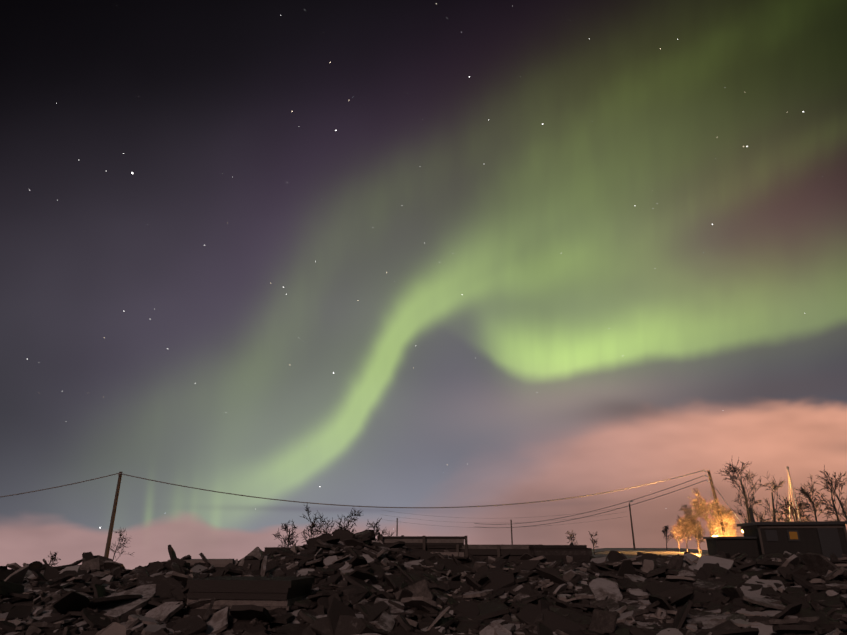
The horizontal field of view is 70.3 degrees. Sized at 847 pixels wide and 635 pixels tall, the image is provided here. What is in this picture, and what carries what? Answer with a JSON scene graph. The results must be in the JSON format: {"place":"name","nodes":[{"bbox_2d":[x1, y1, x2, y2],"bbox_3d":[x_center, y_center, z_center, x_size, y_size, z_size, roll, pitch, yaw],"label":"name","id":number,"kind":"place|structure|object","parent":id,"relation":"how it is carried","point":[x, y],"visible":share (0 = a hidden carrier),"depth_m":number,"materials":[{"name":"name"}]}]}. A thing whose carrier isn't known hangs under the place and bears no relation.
{"place":"outdoors","nodes":[
{"label":"outdoors","id":0,"kind":"place"},
{"bbox_2d":[0,0,846,569],"label":"sky","id":1,"kind":"structure","parent":0,"point":[586,328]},
{"bbox_2d":[27,3,803,527],"bbox_3d":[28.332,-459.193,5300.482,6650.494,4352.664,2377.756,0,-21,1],"label":"stars","id":2,"kind":"object","parent":1,"relation":"in","point":[315,261],"visible":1,"depth_m":5438.19,"materials":[{"name":"white"}]},
{"bbox_2d":[384,508,617,517],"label":"line","id":3,"kind":"object","parent":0,"point":[523,517],"visible":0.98,"depth_m":76.39,"materials":[{"name":"black metal"}]},
{"bbox_2d":[382,516,626,527],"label":"line","id":4,"kind":"object","parent":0,"point":[532,526],"visible":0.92,"depth_m":75.78,"materials":[{"name":"black metal"}]},
{"bbox_2d":[387,511,627,522],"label":"line","id":5,"kind":"object","parent":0,"point":[516,522],"visible":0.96,"depth_m":76.54,"materials":[{"name":"black metal"}]},
{"bbox_2d":[592,548,707,560],"bbox_3d":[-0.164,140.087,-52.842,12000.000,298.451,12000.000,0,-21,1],"label":"ground","id":6,"kind":"structure","parent":0,"point":[628,553],"depth_m":44.45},
{"bbox_2d":[49,552,60,566],"bbox_3d":[-18.749,12.562,30.357,0.854,1.494,0.687,-13,-24,31],"label":"shrub","id":7,"kind":"object","parent":6,"relation":"on","point":[53,559],"visible":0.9,"depth_m":30.43,"materials":[{"name":"brown plant"}]},
{"bbox_2d":[104,472,121,557],"bbox_3d":[-18.300,12.147,35.212,0.258,6.089,0.359,-10,-23,25],"label":"utility pole","id":8,"kind":"object","parent":6,"relation":"on","point":[109,537],"visible":0.75,"depth_m":35.33,"materials":[{"name":"brown wood"}]},
{"bbox_2d":[0,473,117,496],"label":"power line","id":9,"kind":"object","parent":8,"relation":"attached to","point":[58,486],"visible":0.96,"depth_m":35.44,"materials":[{"name":"black metal"}]},
{"bbox_2d":[119,470,703,507],"bbox_3d":[1.186,11.108,39.808,39.801,2.946,0.054,4,-21,-11],"label":"power line","id":10,"kind":"object","parent":8,"relation":"attached to","point":[403,507],"visible":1,"depth_m":38.76,"materials":[{"name":"black metal"}]},
{"bbox_2d":[108,530,132,560],"bbox_3d":[-16.546,12.856,32.884,1.426,2.721,1.140,9,-22,-22],"label":"shrub","id":11,"kind":"object","parent":6,"relation":"on","point":[119,543],"visible":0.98,"depth_m":32.96,"materials":[{"name":"brown plant"}]},
{"bbox_2d":[0,547,846,634],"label":"rocks","id":12,"kind":"object","parent":6,"relation":"on","point":[277,625],"depth_m":10.15,"materials":[{"name":"grey stone"}]},
{"bbox_2d":[168,559,233,569],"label":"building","id":13,"kind":"structure","parent":12,"relation":"on","point":[219,564],"depth_m":14.56,"materials":[{"name":"grey stone"}]},
{"bbox_2d":[272,519,297,546],"bbox_3d":[-4.152,6.885,18.185,0.741,1.484,0.720,-5,-21,13],"label":"shrub","id":14,"kind":"object","parent":12,"relation":"on","point":[288,539],"visible":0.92,"depth_m":18.28,"materials":[{"name":"brown plant"}]},
{"bbox_2d":[300,503,326,542],"bbox_3d":[-3.522,6.996,19.110,0.866,2.084,0.636,0,-21,1],"label":"shrub","id":15,"kind":"object","parent":12,"relation":"on","point":[312,524],"visible":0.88,"depth_m":19.20,"materials":[{"name":"brown plant"}]},
{"bbox_2d":[312,510,335,536],"bbox_3d":[-3.243,7.621,19.974,1.193,2.277,1.263,0,-21,1],"label":"shrub","id":16,"kind":"object","parent":12,"relation":"on","point":[325,530],"visible":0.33,"depth_m":20.05,"materials":[{"name":"brown plant"}]},
{"bbox_2d":[328,508,361,532],"bbox_3d":[-2.549,7.300,19.513,1.163,2.186,1.000,0,-21,1],"label":"shrub","id":17,"kind":"object","parent":12,"relation":"on","point":[348,521],"visible":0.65,"depth_m":19.77,"materials":[{"name":"brown plant"}]},
{"bbox_2d":[366,517,392,539],"bbox_3d":[-1.530,7.414,19.358,1.092,1.855,1.395,-10,-23,25],"label":"shrub","id":18,"kind":"object","parent":12,"relation":"on","point":[376,530],"visible":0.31,"depth_m":19.55,"materials":[{"name":"brown plant"}]},
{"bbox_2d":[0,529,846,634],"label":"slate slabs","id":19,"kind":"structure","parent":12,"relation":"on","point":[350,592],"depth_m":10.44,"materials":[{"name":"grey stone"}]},
{"bbox_2d":[179,576,314,618],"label":"stone block","id":20,"kind":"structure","parent":19,"relation":"on","point":[269,593],"depth_m":9.88,"materials":[{"name":"stone"}]},
{"bbox_2d":[263,547,289,555],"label":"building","id":21,"kind":"structure","parent":19,"relation":"on","point":[267,550],"depth_m":16.32,"materials":[{"name":"grey stone"}]},
{"bbox_2d":[377,536,467,561],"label":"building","id":22,"kind":"structure","parent":19,"relation":"on","point":[438,544],"depth_m":15.60,"materials":[{"name":"stone"}]},
{"bbox_2d":[456,544,541,562],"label":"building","id":23,"kind":"structure","parent":12,"relation":"on","point":[482,552],"depth_m":15.47,"materials":[{"name":"brown stone"}]},
{"bbox_2d":[528,545,591,563],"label":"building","id":24,"kind":"structure","parent":12,"relation":"on","point":[550,553],"depth_m":15.35,"materials":[{"name":"grey stone"}]},
{"bbox_2d":[510,520,512,544],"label":"pole","id":25,"kind":"object","parent":6,"relation":"on","point":[511,534],"visible":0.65,"depth_m":79.02,"materials":[{"name":"brown wood"}]},
{"bbox_2d":[565,531,577,544],"bbox_3d":[9.435,14.413,38.228,0.734,1.734,0.877,-10,-23,26],"label":"tree","id":26,"kind":"object","parent":6,"relation":"on","point":[570,536],"visible":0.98,"depth_m":38.28,"materials":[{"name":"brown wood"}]},
{"bbox_2d":[588,531,597,554],"bbox_3d":[10.244,13.488,35.998,0.765,1.340,0.494,8,-22,-19],"label":"tree","id":27,"kind":"object","parent":6,"relation":"on","point":[594,541],"visible":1,"depth_m":36.00,"materials":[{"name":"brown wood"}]},
{"bbox_2d":[629,501,635,548],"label":"lamp pole","id":28,"kind":"object","parent":6,"relation":"on","point":[632,526],"visible":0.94,"depth_m":62.66,"materials":[{"name":"wood"}]},
{"bbox_2d":[661,525,673,548],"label":"birch tree","id":29,"kind":"object","parent":6,"relation":"on","point":[665,531],"visible":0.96,"depth_m":54.32,"materials":[{"name":"brown plant"}]},
{"bbox_2d":[668,525,684,551],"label":"tree","id":30,"kind":"object","parent":6,"relation":"on","point":[676,535],"visible":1,"depth_m":43.48,"materials":[{"name":"orange plant"}]},
{"bbox_2d":[676,515,699,551],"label":"birch tree","id":31,"kind":"object","parent":6,"relation":"on","point":[679,521],"visible":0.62,"depth_m":44.06,"materials":[{"name":"orange plant"}]},
{"bbox_2d":[679,499,703,553],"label":"birch tree","id":32,"kind":"object","parent":6,"relation":"on","point":[689,522],"visible":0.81,"depth_m":43.74,"materials":[{"name":"orange plant"}]},
{"bbox_2d":[690,522,705,553],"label":"tree","id":33,"kind":"object","parent":6,"relation":"on","point":[700,530],"visible":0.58,"depth_m":44.59,"materials":[{"name":"orange plant"}]},
{"bbox_2d":[684,487,734,536],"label":"birch tree","id":34,"kind":"object","parent":6,"relation":"on","point":[711,523],"visible":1,"depth_m":42.91,"materials":[{"name":"orange plant"}]},
{"bbox_2d":[704,470,726,535],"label":"utility pole","id":35,"kind":"object","parent":6,"relation":"on","point":[714,494],"visible":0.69,"depth_m":43.49,"materials":[{"name":"brown wood"}]},
{"bbox_2d":[474,475,704,524],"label":"power line","id":36,"kind":"object","parent":35,"relation":"attached to","point":[602,508],"visible":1,"depth_m":54.38,"materials":[{"name":"black metal"}]},
{"bbox_2d":[474,480,705,527],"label":"power line","id":37,"kind":"object","parent":35,"relation":"attached to","point":[599,513],"visible":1,"depth_m":54.60,"materials":[{"name":"black metal"}]},
{"bbox_2d":[713,505,736,536],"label":"birch tree","id":38,"kind":"object","parent":6,"relation":"on","point":[730,512],"visible":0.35,"depth_m":43.32,"materials":[{"name":"plant"}]},
{"bbox_2d":[720,518,738,536],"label":"lit shrub","id":39,"kind":"object","parent":6,"relation":"on","point":[729,533],"visible":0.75,"depth_m":41.91,"materials":[{"name":"orange plant"}]},
{"bbox_2d":[717,457,771,522],"bbox_3d":[19.252,11.576,36.133,3.368,6.233,2.407,9,-23,-23],"label":"birch tree","id":40,"kind":"object","parent":6,"relation":"on","point":[733,477],"visible":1,"depth_m":36.33,"materials":[{"name":"brown plant"}]},
{"bbox_2d":[728,494,772,522],"bbox_3d":[20.720,13.112,37.532,2.011,4.324,2.290,0,-21,1],"label":"birch tree","id":41,"kind":"object","parent":6,"relation":"on","point":[740,513],"visible":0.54,"depth_m":37.82,"materials":[{"name":"brown plant"}]},
{"bbox_2d":[703,507,846,558],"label":"shed","id":42,"kind":"structure","parent":6,"relation":"on","point":[826,538],"depth_m":28.76,"materials":[{"name":"black"}]},
{"bbox_2d":[751,471,806,521],"bbox_3d":[22.045,12.146,36.688,3.724,5.552,2.221,0,-21,1],"label":"birch tree","id":43,"kind":"object","parent":6,"relation":"on","point":[774,516],"visible":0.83,"depth_m":36.94,"materials":[{"name":"brown plant"}]},
{"bbox_2d":[786,467,800,521],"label":"guyed mast","id":44,"kind":"object","parent":6,"relation":"on","point":[789,481],"visible":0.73,"depth_m":43.10,"materials":[{"name":"beige metal"}]},
{"bbox_2d":[775,495,814,521],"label":"birch tree","id":45,"kind":"object","parent":6,"relation":"on","point":[796,519],"visible":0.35,"depth_m":49.40,"materials":[{"name":"brown plant"}]},
{"bbox_2d":[780,494,811,521],"bbox_3d":[22.375,12.555,35.726,1.585,4.096,1.817,11,-23,-27],"label":"birch tree","id":46,"kind":"object","parent":6,"relation":"on","point":[794,510],"visible":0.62,"depth_m":36.05,"materials":[{"name":"brown plant"}]},
{"bbox_2d":[793,474,825,521],"bbox_3d":[22.705,11.744,34.959,1.530,5.069,1.580,13,-24,-30],"label":"birch tree","id":47,"kind":"object","parent":6,"relation":"on","point":[811,490],"visible":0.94,"depth_m":35.16,"materials":[{"name":"brown plant"}]},
{"bbox_2d":[814,466,846,520],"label":"birch tree","id":48,"kind":"object","parent":6,"relation":"on","point":[831,489],"visible":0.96,"depth_m":32.98,"materials":[{"name":"brown plant"}]},
{"bbox_2d":[814,472,846,520],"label":"birch tree","id":49,"kind":"object","parent":6,"relation":"on","point":[836,483],"visible":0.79,"depth_m":32.98,"materials":[{"name":"brown plant"}]}
]}

